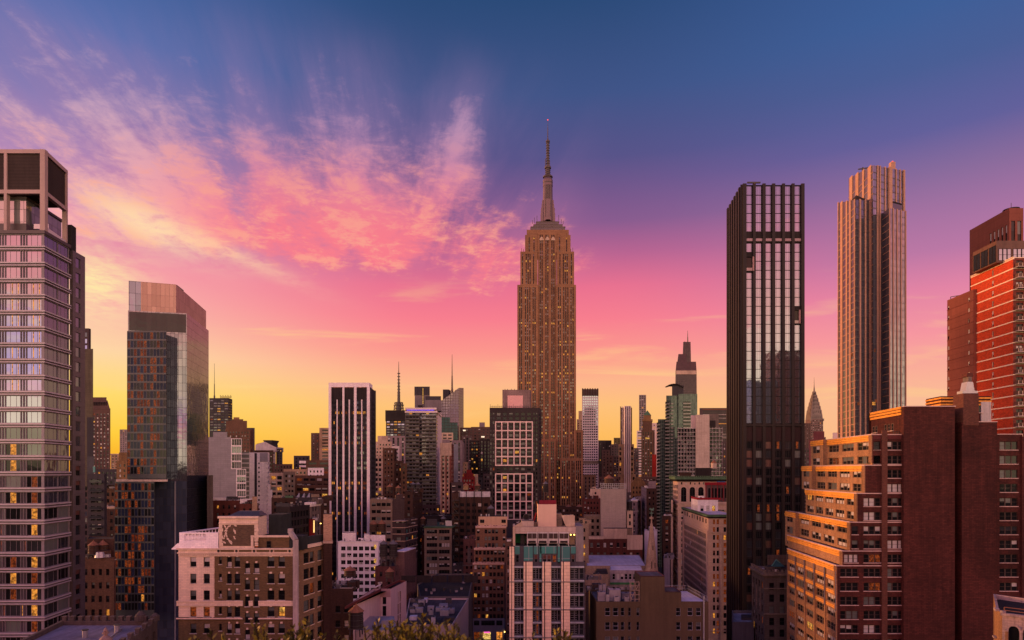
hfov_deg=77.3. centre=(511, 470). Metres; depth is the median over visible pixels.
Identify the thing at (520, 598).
window
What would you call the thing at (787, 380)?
window
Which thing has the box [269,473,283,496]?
city building
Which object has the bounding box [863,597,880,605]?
window
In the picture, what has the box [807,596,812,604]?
window
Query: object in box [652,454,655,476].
scaffolded building
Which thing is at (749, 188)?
window
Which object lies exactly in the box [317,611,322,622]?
window
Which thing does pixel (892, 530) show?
window
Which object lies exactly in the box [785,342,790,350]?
window
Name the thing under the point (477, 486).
water tank
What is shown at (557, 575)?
window
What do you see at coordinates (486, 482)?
city building
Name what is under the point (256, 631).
shrub
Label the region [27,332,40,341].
window
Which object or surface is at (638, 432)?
window
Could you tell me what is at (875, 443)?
window
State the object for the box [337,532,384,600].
city building
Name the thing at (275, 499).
city building
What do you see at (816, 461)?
window
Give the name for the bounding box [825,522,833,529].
window
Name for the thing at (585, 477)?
window
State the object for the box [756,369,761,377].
window
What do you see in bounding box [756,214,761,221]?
window
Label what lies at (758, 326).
window
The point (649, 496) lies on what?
city building
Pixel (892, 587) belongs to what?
window
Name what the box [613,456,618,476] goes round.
slab
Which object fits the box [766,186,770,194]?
window
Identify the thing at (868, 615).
window
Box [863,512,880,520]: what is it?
window
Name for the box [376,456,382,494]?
city building
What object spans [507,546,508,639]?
window
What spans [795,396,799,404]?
window
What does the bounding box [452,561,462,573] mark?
city building
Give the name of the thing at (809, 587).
window
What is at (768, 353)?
window
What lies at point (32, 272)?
window
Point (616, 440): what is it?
slab
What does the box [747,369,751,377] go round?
window
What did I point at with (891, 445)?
window
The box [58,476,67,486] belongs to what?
window
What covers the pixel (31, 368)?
window
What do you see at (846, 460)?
window
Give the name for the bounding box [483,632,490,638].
shop window
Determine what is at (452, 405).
crystal glass tower
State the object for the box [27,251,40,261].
window
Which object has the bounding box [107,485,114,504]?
city building
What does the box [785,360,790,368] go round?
window
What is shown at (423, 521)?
water tank
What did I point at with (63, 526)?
window
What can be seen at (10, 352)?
window
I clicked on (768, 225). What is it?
window
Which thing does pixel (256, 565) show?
window
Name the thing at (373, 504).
window
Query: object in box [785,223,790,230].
window
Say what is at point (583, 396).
window
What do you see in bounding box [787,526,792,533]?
window
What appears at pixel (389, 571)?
water tank
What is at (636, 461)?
slab
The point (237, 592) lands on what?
window
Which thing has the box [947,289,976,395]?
brown red apartment wing
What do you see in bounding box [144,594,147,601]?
window
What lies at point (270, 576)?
window
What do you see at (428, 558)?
window
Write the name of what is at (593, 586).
city building
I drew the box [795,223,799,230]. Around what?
window
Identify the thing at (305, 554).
window
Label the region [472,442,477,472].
window
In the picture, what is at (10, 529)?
window
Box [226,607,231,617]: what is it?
window
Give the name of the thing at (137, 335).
window
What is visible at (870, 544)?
window
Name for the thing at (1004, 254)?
window
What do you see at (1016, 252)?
window
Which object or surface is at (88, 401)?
stepped tower
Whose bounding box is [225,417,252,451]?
deco tower
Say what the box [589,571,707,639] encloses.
beige stucco building
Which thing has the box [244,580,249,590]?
window
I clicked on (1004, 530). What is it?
window
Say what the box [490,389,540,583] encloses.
white grid building
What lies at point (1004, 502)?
window
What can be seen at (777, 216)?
window
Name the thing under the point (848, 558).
window
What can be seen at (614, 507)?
city building
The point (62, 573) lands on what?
window
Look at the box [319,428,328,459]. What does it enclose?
slab
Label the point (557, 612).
window
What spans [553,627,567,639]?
shrub
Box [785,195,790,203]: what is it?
window
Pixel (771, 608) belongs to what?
window
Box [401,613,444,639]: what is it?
shrub
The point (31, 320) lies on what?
window
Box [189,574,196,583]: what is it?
window
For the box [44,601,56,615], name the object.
window
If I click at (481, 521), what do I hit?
window
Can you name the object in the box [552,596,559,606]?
window
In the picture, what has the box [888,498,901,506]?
window
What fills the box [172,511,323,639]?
cream corner building
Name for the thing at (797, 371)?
window
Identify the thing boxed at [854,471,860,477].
window
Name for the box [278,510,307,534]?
window
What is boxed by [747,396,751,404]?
window
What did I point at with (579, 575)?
window
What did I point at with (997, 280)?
red apartment building
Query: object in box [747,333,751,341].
window
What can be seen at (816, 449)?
window
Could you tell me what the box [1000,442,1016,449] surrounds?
window
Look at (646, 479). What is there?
city building
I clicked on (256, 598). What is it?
window
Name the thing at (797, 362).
window
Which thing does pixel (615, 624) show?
window
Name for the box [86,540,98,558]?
water tank
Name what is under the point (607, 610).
window
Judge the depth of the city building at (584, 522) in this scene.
300.00 m
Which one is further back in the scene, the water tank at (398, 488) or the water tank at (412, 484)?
the water tank at (412, 484)
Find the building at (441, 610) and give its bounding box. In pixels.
[406,596,467,639]
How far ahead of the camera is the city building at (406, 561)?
267.13 m
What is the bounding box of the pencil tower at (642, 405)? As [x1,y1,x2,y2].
[639,395,645,430]
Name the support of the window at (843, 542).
in the setback brick building at (908, 524)
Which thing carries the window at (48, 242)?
in the residential tower at (42, 262)
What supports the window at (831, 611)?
in the setback brick building at (908, 524)
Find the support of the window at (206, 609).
in the cream corner building at (240, 572)
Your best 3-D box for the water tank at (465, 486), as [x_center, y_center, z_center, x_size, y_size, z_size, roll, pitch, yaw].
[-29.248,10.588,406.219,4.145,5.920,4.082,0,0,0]
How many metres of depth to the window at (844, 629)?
160.31 m
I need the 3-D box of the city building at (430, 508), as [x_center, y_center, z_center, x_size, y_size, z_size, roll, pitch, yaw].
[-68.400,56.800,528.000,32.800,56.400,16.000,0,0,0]
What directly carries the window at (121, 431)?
in the slab at (123, 440)
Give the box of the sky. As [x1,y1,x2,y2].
[0,0,1023,470]
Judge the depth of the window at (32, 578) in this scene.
145.22 m
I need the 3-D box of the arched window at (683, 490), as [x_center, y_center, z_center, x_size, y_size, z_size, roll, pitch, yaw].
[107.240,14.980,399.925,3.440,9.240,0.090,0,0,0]
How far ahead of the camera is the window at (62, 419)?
152.00 m
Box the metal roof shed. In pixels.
[356,616,395,639]
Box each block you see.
[110,454,118,468]
[276,449,282,463]
[294,456,309,468]
[442,417,457,439]
[605,456,612,476]
[809,431,823,465]
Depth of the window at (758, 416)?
245.22 m
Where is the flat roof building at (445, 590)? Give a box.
[417,574,472,639]
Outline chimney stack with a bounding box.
[323,514,332,639]
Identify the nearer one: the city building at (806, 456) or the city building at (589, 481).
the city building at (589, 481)
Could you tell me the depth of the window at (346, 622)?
186.24 m
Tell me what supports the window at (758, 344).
in the dark glass tower at (765, 343)
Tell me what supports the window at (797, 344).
in the dark glass tower at (765, 343)
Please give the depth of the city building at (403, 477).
460.00 m
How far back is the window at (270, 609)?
140.34 m
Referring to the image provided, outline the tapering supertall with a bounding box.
[675,332,696,393]
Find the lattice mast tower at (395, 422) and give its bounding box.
[385,363,404,435]
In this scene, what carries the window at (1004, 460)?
in the setback brick building at (908, 524)
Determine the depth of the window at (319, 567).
150.30 m
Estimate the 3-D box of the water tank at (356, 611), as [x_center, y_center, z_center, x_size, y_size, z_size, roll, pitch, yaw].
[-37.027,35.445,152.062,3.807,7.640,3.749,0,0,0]
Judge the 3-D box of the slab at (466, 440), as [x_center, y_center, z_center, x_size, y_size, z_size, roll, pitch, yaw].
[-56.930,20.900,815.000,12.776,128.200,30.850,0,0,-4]
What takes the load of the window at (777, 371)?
in the dark glass tower at (765, 343)
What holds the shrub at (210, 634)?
in the planter
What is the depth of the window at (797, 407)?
245.22 m
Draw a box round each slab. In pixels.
[120,429,126,451]
[247,428,254,451]
[311,433,318,459]
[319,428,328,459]
[452,440,464,481]
[462,436,471,469]
[470,440,478,476]
[479,439,489,476]
[577,411,581,429]
[598,440,611,476]
[602,450,609,476]
[611,444,618,455]
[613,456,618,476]
[614,438,619,443]
[634,448,638,476]
[637,431,640,476]
[652,423,657,476]
[700,408,725,441]
[805,423,810,447]
[970,207,1022,290]
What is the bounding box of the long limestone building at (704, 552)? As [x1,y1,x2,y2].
[681,507,725,639]
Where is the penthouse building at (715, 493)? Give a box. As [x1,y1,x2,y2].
[691,481,725,510]
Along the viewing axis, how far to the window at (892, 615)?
160.31 m
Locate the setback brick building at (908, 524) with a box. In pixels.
[784,373,1023,639]
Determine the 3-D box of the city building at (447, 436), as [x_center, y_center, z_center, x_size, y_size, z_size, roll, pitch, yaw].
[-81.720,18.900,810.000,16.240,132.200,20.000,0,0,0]
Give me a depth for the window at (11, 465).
145.22 m
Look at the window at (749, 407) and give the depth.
245.22 m
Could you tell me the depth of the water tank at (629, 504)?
404.65 m
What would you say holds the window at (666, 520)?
in the city building at (666, 532)
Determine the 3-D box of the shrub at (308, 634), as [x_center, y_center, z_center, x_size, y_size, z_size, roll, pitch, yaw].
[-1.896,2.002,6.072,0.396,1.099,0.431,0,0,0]
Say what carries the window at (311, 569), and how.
in the cream corner building at (240, 572)
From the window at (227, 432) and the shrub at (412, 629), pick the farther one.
the window at (227, 432)
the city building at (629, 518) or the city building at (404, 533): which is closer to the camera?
the city building at (404, 533)
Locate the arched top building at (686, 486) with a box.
[669,468,725,589]
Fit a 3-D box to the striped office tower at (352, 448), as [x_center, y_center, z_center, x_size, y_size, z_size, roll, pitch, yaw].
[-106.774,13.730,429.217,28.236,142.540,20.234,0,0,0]
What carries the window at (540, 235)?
in the stepped skyscraper
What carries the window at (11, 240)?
in the residential tower at (42, 262)
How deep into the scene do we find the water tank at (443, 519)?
402.62 m
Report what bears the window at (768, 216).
in the dark glass tower at (765, 343)
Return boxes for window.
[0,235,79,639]
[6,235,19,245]
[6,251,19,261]
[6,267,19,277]
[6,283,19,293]
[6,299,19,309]
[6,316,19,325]
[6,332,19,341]
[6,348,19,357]
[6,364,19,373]
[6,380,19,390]
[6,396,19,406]
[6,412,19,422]
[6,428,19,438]
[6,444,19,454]
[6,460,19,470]
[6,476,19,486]
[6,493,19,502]
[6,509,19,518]
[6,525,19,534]
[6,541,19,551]
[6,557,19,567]
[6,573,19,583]
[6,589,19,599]
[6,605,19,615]
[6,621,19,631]
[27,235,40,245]
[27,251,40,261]
[27,267,40,277]
[27,283,40,293]
[27,299,40,309]
[27,315,40,325]
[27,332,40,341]
[27,348,40,357]
[27,364,40,373]
[27,380,40,390]
[27,396,40,406]
[27,412,40,422]
[27,428,40,438]
[27,444,40,454]
[27,460,40,470]
[27,476,40,486]
[27,493,40,502]
[27,509,40,518]
[27,525,40,534]
[27,541,40,551]
[27,557,40,567]
[27,573,40,583]
[27,589,40,599]
[27,605,40,615]
[27,621,40,631]
[44,235,56,251]
[44,252,56,267]
[44,268,56,282]
[44,284,56,298]
[44,300,56,314]
[44,316,56,329]
[44,332,56,345]
[44,348,56,361]
[44,364,56,376]
[44,380,56,392]
[44,396,56,408]
[44,412,56,423]
[44,428,56,439]
[44,444,56,454]
[44,460,56,470]
[44,476,56,486]
[44,492,56,502]
[44,508,56,518]
[44,523,56,534]
[44,539,56,550]
[44,554,56,567]
[44,570,56,583]
[44,586,56,599]
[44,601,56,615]
[44,617,56,627]
[58,305,67,318]
[58,321,67,333]
[58,337,67,348]
[58,352,67,364]
[58,368,67,379]
[58,383,67,394]
[58,399,67,409]
[58,414,67,424]
[58,430,67,440]
[58,445,67,455]
[58,461,67,470]
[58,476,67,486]
[58,491,67,501]
[58,507,67,517]
[58,522,67,532]
[58,537,67,548]
[58,552,67,563]
[58,567,67,579]
[58,583,67,594]
[58,598,67,610]
[58,613,67,621]
[91,479,100,533]
[93,414,108,473]
[98,472,115,486]
[115,332,165,609]
[121,431,125,450]
[144,517,147,524]
[144,534,147,541]
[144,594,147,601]
[189,557,196,567]
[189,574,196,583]
[189,590,196,600]
[189,624,196,633]
[191,607,195,616]
[203,557,209,567]
[203,574,209,583]
[203,590,209,600]
[203,624,209,633]
[204,607,209,616]
[210,400,231,435]
[226,557,231,567]
[226,590,231,600]
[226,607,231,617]
[227,432,248,451]
[227,574,231,583]
[227,624,231,633]
[232,439,240,444]
[232,447,240,452]
[232,454,240,460]
[232,462,240,467]
[234,557,240,567]
[234,590,240,600]
[234,607,240,617]
[235,574,239,583]
[235,624,239,633]
[237,470,245,474]
[237,477,245,481]
[237,484,245,488]
[237,491,245,495]
[244,563,249,573]
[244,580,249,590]
[244,596,249,606]
[244,613,249,623]
[245,630,249,639]
[253,563,259,573]
[253,580,259,590]
[253,596,259,606]
[253,613,259,623]
[258,462,259,509]
[267,557,274,567]
[267,574,274,583]
[267,590,274,600]
[268,607,273,616]
[268,624,274,633]
[271,476,281,495]
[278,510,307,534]
[278,557,284,567]
[278,574,284,583]
[278,590,284,600]
[278,624,284,633]
[279,607,284,616]
[285,475,292,495]
[297,478,327,484]
[297,488,326,495]
[303,553,309,564]
[303,568,309,580]
[303,584,309,596]
[303,600,309,612]
[308,463,327,472]
[310,551,314,562]
[310,567,314,578]
[310,583,314,593]
[310,598,314,609]
[310,614,314,624]
[317,550,322,560]
[317,565,322,576]
[317,580,322,591]
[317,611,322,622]
[318,596,322,606]
[318,626,322,637]
[322,430,327,459]
[332,401,371,579]
[335,620,340,627]
[343,620,348,627]
[372,503,390,560]
[376,458,380,494]
[383,606,385,615]
[385,451,391,497]
[387,421,403,435]
[388,438,403,461]
[396,464,400,493]
[403,466,404,497]
[406,413,435,504]
[408,495,413,515]
[427,530,436,532]
[427,536,436,539]
[427,543,436,546]
[427,550,436,553]
[427,557,436,559]
[427,563,436,566]
[427,570,436,573]
[439,530,449,532]
[439,536,449,539]
[439,543,449,546]
[439,550,449,553]
[439,557,449,559]
[439,563,449,566]
[439,570,449,573]
[442,456,447,511]
[454,443,459,480]
[454,503,487,562]
[462,429,488,438]
[463,438,470,467]
[466,546,471,573]
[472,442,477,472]
[474,632,479,638]
[480,520,505,532]
[481,441,488,476]
[481,620,494,624]
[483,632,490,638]
[490,413,536,518]
[496,620,501,624]
[496,632,501,638]
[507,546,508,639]
[514,568,522,578]
[514,582,522,592]
[514,596,522,606]
[514,610,522,620]
[514,624,522,634]
[519,235,580,505]
[533,568,540,578]
[533,582,540,592]
[533,596,540,606]
[533,610,540,620]
[533,624,540,634]
[543,555,550,561]
[552,568,559,578]
[552,582,559,592]
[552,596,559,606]
[552,610,559,620]
[552,624,559,634]
[556,509,581,524]
[570,568,582,578]
[570,582,582,592]
[570,596,582,606]
[570,610,582,620]
[570,624,582,634]
[583,396,597,487]
[584,502,597,513]
[585,477,593,497]
[591,519,598,534]
[600,442,609,476]
[605,608,609,615]
[605,622,609,629]
[613,608,617,615]
[613,622,617,629]
[614,457,617,475]
[619,410,634,479]
[633,503,634,532]
[638,432,640,475]
[640,396,645,430]
[643,432,651,476]
[666,520,667,553]
[673,482,703,582]
[676,608,679,615]
[676,622,679,629]
[678,429,720,476]
[681,487,685,501]
[684,512,714,632]
[688,608,692,615]
[688,622,692,629]
[690,487,694,501]
[696,608,700,615]
[696,622,700,629]
[698,487,703,495]
[703,409,725,441]
[747,186,751,194]
[747,195,751,203]
[747,204,751,212]
[747,214,751,221]
[747,223,751,230]
[747,243,799,609]
[747,324,751,332]
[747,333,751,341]
[747,342,751,350]
[747,351,751,359]
[747,360,751,368]
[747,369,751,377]
[747,378,751,386]
[747,387,751,395]
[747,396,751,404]
[747,405,751,413]
[747,414,751,422]
[756,186,761,194]
[756,195,761,203]
[756,204,761,212]
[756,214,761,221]
[756,223,761,230]
[756,324,761,332]
[756,333,761,341]
[756,342,761,350]
[756,351,761,359]
[756,360,761,368]
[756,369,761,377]
[756,378,761,386]
[756,387,761,395]
[756,396,761,404]
[756,405,761,413]
[756,414,761,422]
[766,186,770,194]
[766,195,770,203]
[766,204,770,212]
[766,214,770,221]
[766,223,770,230]
[766,324,770,332]
[766,333,770,341]
[766,342,770,350]
[766,351,770,359]
[766,360,770,368]
[766,369,770,377]
[766,378,770,386]
[766,387,770,395]
[766,396,770,404]
[766,405,770,413]
[766,414,770,422]
[769,583,773,589]
[769,595,773,601]
[769,606,773,612]
[769,618,773,624]
[769,630,773,636]
[775,186,780,194]
[775,195,780,203]
[775,204,780,212]
[775,214,780,221]
[775,223,780,230]
[775,324,780,332]
[775,333,780,341]
[775,342,780,350]
[775,351,780,359]
[775,360,780,368]
[775,369,780,377]
[775,378,780,386]
[775,387,780,395]
[775,396,780,404]
[775,405,780,413]
[775,414,780,422]
[785,186,790,194]
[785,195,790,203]
[785,204,790,212]
[785,214,790,221]
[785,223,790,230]
[785,324,790,332]
[785,333,790,341]
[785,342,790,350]
[785,351,790,359]
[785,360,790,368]
[785,369,790,377]
[785,378,790,386]
[785,387,790,395]
[785,396,790,404]
[785,405,790,413]
[785,414,790,422]
[787,515,792,521]
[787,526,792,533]
[790,423,893,639]
[795,186,799,194]
[795,195,799,203]
[795,204,799,212]
[795,214,799,221]
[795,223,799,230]
[795,333,799,341]
[795,342,799,350]
[795,351,799,359]
[795,360,799,368]
[795,369,799,377]
[795,378,799,386]
[795,387,799,395]
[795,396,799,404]
[795,405,799,413]
[795,414,799,422]
[804,471,808,476]
[804,481,808,487]
[805,450,808,509]
[807,571,812,579]
[807,583,812,591]
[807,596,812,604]
[807,609,812,617]
[807,621,812,630]
[811,420,824,438]
[813,446,819,452]
[813,458,819,464]
[813,532,820,539]
[817,575,823,583]
[817,588,823,597]
[817,601,823,610]
[817,614,823,623]
[817,627,823,637]
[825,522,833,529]
[825,534,833,543]
[826,497,832,502]
[826,508,832,515]
[828,579,833,588]
[828,593,834,602]
[828,607,834,616]
[828,620,834,630]
[829,471,836,476]
[829,483,836,489]
[837,498,843,503]
[837,509,843,517]
[838,524,846,532]
[838,538,846,546]
[840,569,858,577]
[840,583,858,591]
[840,597,858,605]
[840,611,858,619]
[840,625,858,633]
[841,471,849,476]
[841,483,849,490]
[843,444,853,451]
[843,457,853,463]
[844,554,857,562]
[848,499,853,504]
[848,511,853,518]
[851,526,858,534]
[852,540,857,548]
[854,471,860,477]
[854,484,860,491]
[858,442,867,450]
[858,456,869,463]
[863,498,880,506]
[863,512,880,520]
[863,526,880,534]
[863,569,880,577]
[863,583,880,591]
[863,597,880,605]
[863,611,880,619]
[863,625,880,633]
[864,540,879,548]
[864,554,879,562]
[873,456,879,464]
[874,442,879,449]
[888,442,900,449]
[888,456,901,464]
[888,470,901,478]
[888,484,901,492]
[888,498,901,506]
[888,512,901,520]
[888,526,901,534]
[888,540,900,548]
[888,554,900,562]
[888,569,901,577]
[888,583,901,591]
[888,597,901,605]
[888,611,901,619]
[888,625,901,633]
[948,298,969,389]
[973,253,979,271]
[981,249,987,267]
[989,245,995,263]
[992,270,993,417]
[999,249,1010,260]
[999,456,1018,464]
[999,470,1018,478]
[999,484,1018,492]
[999,498,1018,506]
[999,512,1018,520]
[999,526,1018,534]
[999,583,1018,591]
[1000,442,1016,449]
[1000,540,1016,548]
[1000,554,1016,562]
[1000,569,1016,576]
[1011,221,1014,240]
[1013,249,1023,256]
[1017,221,1020,240]
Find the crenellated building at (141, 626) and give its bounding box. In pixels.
[21,611,159,639]
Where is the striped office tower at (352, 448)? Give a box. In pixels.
[329,383,375,580]
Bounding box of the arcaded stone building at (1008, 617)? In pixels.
[992,594,1023,639]
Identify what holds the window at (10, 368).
in the residential tower at (42, 262)
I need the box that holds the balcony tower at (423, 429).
[405,387,441,504]
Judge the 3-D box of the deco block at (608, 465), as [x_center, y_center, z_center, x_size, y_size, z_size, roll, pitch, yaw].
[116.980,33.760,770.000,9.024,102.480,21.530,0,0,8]
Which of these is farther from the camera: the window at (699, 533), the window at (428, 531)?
the window at (428, 531)
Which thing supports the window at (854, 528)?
in the setback brick building at (908, 524)
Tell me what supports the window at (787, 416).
in the dark glass tower at (765, 343)
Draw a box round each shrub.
[206,627,225,639]
[251,621,280,639]
[283,618,310,639]
[294,622,326,639]
[334,630,346,639]
[361,618,402,639]
[388,620,435,639]
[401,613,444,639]
[440,618,471,639]
[475,632,501,639]
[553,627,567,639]
[562,631,575,639]
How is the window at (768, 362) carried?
in the dark glass tower at (765, 343)
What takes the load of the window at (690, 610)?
in the beige stucco building at (651, 606)
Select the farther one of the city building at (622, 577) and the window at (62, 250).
the city building at (622, 577)
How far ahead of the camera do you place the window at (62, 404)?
152.37 m
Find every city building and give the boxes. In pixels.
[85,536,115,619]
[87,456,106,535]
[96,469,115,486]
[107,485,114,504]
[107,502,114,556]
[116,452,126,478]
[207,475,212,531]
[209,432,245,497]
[213,496,239,531]
[238,452,271,533]
[239,496,258,510]
[255,450,272,472]
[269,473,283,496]
[271,495,295,513]
[273,464,291,472]
[276,503,309,535]
[284,469,306,474]
[284,472,294,495]
[295,475,328,484]
[295,483,328,497]
[296,493,319,504]
[304,498,322,534]
[306,460,328,474]
[308,468,323,474]
[309,517,317,535]
[317,495,332,627]
[332,580,359,639]
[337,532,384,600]
[370,496,391,560]
[375,548,416,613]
[376,436,391,455]
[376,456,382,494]
[383,448,396,522]
[388,436,404,462]
[392,446,398,460]
[392,494,417,559]
[394,461,402,497]
[401,463,406,497]
[404,488,423,583]
[420,531,423,574]
[422,505,439,512]
[422,513,451,532]
[423,519,455,576]
[440,440,453,512]
[442,433,452,443]
[450,482,462,512]
[452,490,489,562]
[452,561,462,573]
[453,444,457,481]
[460,422,489,439]
[462,470,474,490]
[463,462,467,472]
[463,534,475,573]
[474,474,477,490]
[478,477,482,490]
[483,474,489,490]
[506,538,512,639]
[512,520,536,553]
[556,506,581,524]
[575,517,590,639]
[582,495,599,516]
[583,475,595,497]
[584,514,600,535]
[586,555,645,585]
[586,572,601,584]
[586,583,600,639]
[589,528,642,559]
[590,487,600,513]
[595,565,642,589]
[598,477,619,488]
[601,483,626,535]
[627,492,630,500]
[627,507,633,534]
[631,477,645,498]
[631,496,641,534]
[641,477,657,557]
[641,481,656,560]
[644,526,656,563]
[662,512,672,586]
[664,553,673,586]
[722,442,725,476]
[732,610,753,639]
[749,555,786,639]
[805,448,808,510]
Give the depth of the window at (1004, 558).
160.35 m
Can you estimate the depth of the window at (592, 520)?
420.30 m
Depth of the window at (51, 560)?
147.54 m
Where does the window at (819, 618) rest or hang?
in the setback brick building at (908, 524)
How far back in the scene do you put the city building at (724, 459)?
620.00 m
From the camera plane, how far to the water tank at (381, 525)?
331.87 m
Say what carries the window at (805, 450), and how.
in the city building at (806, 456)
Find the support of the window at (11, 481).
in the residential tower at (42, 262)
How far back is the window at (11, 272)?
145.22 m
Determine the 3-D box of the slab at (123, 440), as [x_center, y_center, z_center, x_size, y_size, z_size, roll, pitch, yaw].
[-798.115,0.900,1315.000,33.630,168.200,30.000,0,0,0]
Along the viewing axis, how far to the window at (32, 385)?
145.22 m
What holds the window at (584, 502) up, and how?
in the city building at (590, 505)
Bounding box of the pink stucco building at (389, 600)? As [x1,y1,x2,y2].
[345,575,477,639]
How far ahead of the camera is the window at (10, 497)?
145.22 m
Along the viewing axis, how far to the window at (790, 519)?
198.83 m
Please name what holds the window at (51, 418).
in the residential tower at (42, 262)
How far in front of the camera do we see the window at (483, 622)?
318.35 m
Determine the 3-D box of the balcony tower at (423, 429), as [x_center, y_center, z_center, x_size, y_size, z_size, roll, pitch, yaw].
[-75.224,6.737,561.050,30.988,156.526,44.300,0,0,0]
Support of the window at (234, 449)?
in the city building at (227, 471)
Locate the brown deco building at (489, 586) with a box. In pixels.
[473,514,506,639]
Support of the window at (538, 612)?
in the stone pier building at (546, 578)
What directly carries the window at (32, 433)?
in the residential tower at (42, 262)
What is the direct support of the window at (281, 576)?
in the cream corner building at (240, 572)
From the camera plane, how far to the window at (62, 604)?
152.00 m
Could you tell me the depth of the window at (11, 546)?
145.22 m
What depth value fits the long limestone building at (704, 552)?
300.35 m
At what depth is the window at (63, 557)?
152.00 m
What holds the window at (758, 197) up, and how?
in the dark glass tower at (765, 343)
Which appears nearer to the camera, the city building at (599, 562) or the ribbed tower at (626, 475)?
the city building at (599, 562)
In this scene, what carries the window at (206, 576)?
in the cream corner building at (240, 572)
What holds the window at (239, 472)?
in the city building at (227, 471)
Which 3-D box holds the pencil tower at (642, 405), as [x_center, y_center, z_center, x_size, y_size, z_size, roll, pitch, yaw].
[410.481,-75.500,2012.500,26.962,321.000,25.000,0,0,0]
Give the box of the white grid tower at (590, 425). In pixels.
[582,388,598,487]
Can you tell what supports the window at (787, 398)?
in the dark glass tower at (765, 343)
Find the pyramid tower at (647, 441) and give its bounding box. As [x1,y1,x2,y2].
[641,410,654,476]
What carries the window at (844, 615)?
in the setback brick building at (908, 524)
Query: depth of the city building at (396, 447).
600.00 m
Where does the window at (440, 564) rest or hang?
in the city building at (439, 547)
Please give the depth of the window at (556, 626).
160.51 m
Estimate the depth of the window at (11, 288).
145.22 m
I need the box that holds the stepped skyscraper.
[517,119,582,505]
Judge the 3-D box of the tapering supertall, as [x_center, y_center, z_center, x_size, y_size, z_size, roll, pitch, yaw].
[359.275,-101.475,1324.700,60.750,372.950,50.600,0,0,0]
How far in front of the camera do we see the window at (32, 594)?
145.22 m
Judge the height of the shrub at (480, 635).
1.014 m
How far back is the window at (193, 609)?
140.34 m
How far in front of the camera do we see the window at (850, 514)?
164.47 m
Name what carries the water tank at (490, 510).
on the brown deco building at (489, 586)
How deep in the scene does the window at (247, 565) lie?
140.34 m
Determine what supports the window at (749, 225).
in the dark glass tower at (765, 343)
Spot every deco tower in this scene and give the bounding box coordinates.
[93,397,109,473]
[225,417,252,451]
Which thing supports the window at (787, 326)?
in the dark glass tower at (765, 343)
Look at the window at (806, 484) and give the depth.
195.27 m
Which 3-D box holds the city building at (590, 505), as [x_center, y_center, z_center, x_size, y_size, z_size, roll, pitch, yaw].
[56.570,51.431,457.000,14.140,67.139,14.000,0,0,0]
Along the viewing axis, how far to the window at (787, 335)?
245.22 m
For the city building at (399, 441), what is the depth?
760.00 m
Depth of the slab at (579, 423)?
1000.00 m
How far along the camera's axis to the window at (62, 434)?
152.37 m
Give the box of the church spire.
[645,508,657,570]
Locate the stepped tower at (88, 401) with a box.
[85,328,92,556]
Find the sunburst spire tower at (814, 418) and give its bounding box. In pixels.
[805,385,825,439]
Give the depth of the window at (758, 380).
245.22 m
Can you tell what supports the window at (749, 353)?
in the dark glass tower at (765, 343)
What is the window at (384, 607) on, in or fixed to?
in the pink stucco building at (389, 600)
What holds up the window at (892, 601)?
in the setback brick building at (908, 524)
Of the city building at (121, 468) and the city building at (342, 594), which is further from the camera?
the city building at (121, 468)
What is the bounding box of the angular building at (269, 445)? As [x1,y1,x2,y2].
[255,440,282,463]
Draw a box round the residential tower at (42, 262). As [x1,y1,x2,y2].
[0,149,84,639]
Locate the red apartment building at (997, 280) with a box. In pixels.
[970,241,1023,435]
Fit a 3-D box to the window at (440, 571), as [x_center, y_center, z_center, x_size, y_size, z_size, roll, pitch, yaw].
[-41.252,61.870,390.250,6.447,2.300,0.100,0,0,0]
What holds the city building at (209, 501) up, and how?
on the ground
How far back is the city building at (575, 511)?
540.00 m
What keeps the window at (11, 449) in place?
in the residential tower at (42, 262)
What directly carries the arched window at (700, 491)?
in the arched top building at (686, 486)
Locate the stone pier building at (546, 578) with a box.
[509,500,584,639]
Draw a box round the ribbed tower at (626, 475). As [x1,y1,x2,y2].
[618,406,635,491]
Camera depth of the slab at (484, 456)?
690.00 m
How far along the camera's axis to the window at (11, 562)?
145.22 m
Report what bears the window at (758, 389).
in the dark glass tower at (765, 343)
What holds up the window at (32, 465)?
in the residential tower at (42, 262)
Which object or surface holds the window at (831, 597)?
in the setback brick building at (908, 524)
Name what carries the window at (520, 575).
in the stone pier building at (546, 578)
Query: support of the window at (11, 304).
in the residential tower at (42, 262)
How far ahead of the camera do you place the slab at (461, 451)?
620.15 m
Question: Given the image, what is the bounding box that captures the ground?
[69,476,661,639]
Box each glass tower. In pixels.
[115,281,208,639]
[209,364,231,436]
[441,369,463,439]
[656,384,696,566]
[726,182,804,639]
[837,161,906,437]
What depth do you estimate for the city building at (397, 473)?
480.00 m
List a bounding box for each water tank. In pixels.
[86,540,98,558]
[98,540,108,549]
[343,566,355,579]
[348,603,363,636]
[369,520,377,533]
[377,520,385,533]
[380,540,387,565]
[385,567,393,581]
[387,484,392,492]
[389,539,397,565]
[396,485,400,493]
[410,482,415,488]
[420,517,425,526]
[440,516,446,524]
[463,483,468,490]
[474,482,480,490]
[487,505,493,515]
[543,481,548,498]
[604,475,613,484]
[627,499,631,510]
[711,460,716,470]
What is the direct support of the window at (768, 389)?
in the dark glass tower at (765, 343)
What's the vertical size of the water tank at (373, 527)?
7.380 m
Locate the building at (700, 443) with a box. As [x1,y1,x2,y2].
[677,414,722,476]
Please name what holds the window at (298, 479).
in the city building at (311, 479)
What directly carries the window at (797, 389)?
in the dark glass tower at (765, 343)
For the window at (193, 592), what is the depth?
140.34 m
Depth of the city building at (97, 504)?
250.00 m
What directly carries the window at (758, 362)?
in the dark glass tower at (765, 343)

